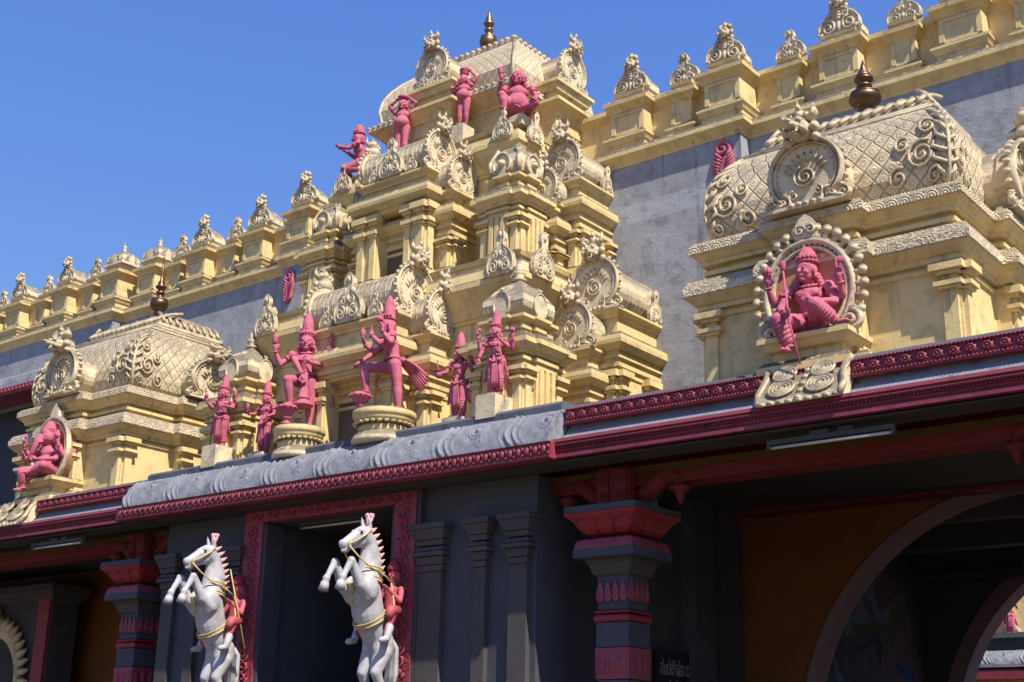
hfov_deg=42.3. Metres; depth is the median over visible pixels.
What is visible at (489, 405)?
pedestal
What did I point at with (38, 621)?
side block
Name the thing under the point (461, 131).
pedestal
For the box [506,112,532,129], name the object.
pedestal
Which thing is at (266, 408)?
statue
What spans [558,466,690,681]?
pillar
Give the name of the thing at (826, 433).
tube light
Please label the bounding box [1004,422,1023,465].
pillar
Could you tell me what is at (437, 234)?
entrance tower
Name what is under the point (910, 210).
corner shrine
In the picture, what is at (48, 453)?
statue
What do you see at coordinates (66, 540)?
tube light
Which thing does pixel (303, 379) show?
statue
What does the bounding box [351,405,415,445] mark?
pedestal
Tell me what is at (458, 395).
statue
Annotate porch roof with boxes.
[0,327,1023,548]
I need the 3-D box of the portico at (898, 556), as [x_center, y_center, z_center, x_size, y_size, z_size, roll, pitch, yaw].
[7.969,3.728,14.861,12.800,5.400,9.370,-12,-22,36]
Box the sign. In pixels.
[655,642,689,681]
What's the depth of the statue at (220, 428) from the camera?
19.23 m
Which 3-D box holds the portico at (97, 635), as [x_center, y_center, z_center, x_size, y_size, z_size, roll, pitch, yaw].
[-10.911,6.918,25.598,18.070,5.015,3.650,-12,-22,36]
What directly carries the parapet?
on the hall wall
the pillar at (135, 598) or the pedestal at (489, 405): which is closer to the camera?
the pedestal at (489, 405)
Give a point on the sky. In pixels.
(132, 122)
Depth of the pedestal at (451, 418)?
16.46 m
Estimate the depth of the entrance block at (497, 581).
16.06 m
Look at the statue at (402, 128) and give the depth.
20.51 m
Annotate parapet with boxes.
[0,0,1023,339]
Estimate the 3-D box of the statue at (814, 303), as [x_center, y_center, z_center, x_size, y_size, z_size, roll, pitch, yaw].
[3.028,-0.354,13.627,0.837,1.408,0.621,-2,-18,9]
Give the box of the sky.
[0,0,939,302]
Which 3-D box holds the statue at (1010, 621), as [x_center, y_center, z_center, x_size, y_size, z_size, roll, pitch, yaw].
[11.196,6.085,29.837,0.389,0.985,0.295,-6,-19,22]
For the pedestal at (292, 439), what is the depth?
17.79 m
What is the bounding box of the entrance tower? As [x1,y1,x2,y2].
[195,8,667,458]
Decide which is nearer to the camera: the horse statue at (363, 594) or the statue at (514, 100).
the horse statue at (363, 594)
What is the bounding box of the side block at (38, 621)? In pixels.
[0,580,92,681]
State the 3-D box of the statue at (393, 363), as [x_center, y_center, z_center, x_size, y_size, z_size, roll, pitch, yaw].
[-1.589,0.164,17.400,1.063,1.609,0.609,1,-18,2]
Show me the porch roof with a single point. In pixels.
(979, 373)
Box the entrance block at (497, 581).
[153,475,680,681]
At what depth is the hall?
29.24 m
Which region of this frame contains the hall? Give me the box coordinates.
[975,596,1023,681]
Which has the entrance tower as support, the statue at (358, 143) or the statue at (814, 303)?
the statue at (358, 143)
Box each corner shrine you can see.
[8,257,232,503]
[682,60,1023,381]
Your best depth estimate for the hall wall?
18.67 m
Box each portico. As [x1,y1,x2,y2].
[0,519,214,681]
[551,407,1023,681]
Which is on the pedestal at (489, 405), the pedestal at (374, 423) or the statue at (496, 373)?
the statue at (496, 373)
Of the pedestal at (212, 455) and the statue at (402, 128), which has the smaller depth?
the pedestal at (212, 455)
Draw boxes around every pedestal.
[200,444,233,467]
[248,451,267,456]
[271,423,325,459]
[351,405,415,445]
[441,415,466,421]
[451,123,473,143]
[475,392,512,419]
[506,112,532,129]
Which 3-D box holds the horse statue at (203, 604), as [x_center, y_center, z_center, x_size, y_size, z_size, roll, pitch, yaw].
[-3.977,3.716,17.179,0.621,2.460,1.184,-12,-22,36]
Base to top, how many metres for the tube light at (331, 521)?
0.140 m
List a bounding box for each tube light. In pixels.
[31,536,85,549]
[299,515,365,529]
[767,423,896,450]
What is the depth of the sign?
16.75 m
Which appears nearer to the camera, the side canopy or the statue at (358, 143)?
the statue at (358, 143)
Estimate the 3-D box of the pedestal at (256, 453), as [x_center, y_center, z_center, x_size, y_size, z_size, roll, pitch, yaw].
[-3.530,1.681,18.750,0.300,0.170,0.300,-12,-22,36]
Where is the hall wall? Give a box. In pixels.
[0,37,1023,582]
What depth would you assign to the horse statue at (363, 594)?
15.47 m
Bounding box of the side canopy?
[0,369,38,504]
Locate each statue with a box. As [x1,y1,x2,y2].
[13,421,63,491]
[163,533,246,681]
[205,374,236,445]
[245,380,275,451]
[272,313,334,423]
[318,513,404,681]
[335,124,365,176]
[348,296,427,407]
[388,94,417,148]
[434,332,473,416]
[452,66,477,124]
[475,310,514,393]
[497,65,538,117]
[763,246,850,363]
[1002,604,1017,632]
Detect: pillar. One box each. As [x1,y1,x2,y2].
[100,532,168,681]
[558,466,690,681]
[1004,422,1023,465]
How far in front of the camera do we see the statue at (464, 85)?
20.15 m

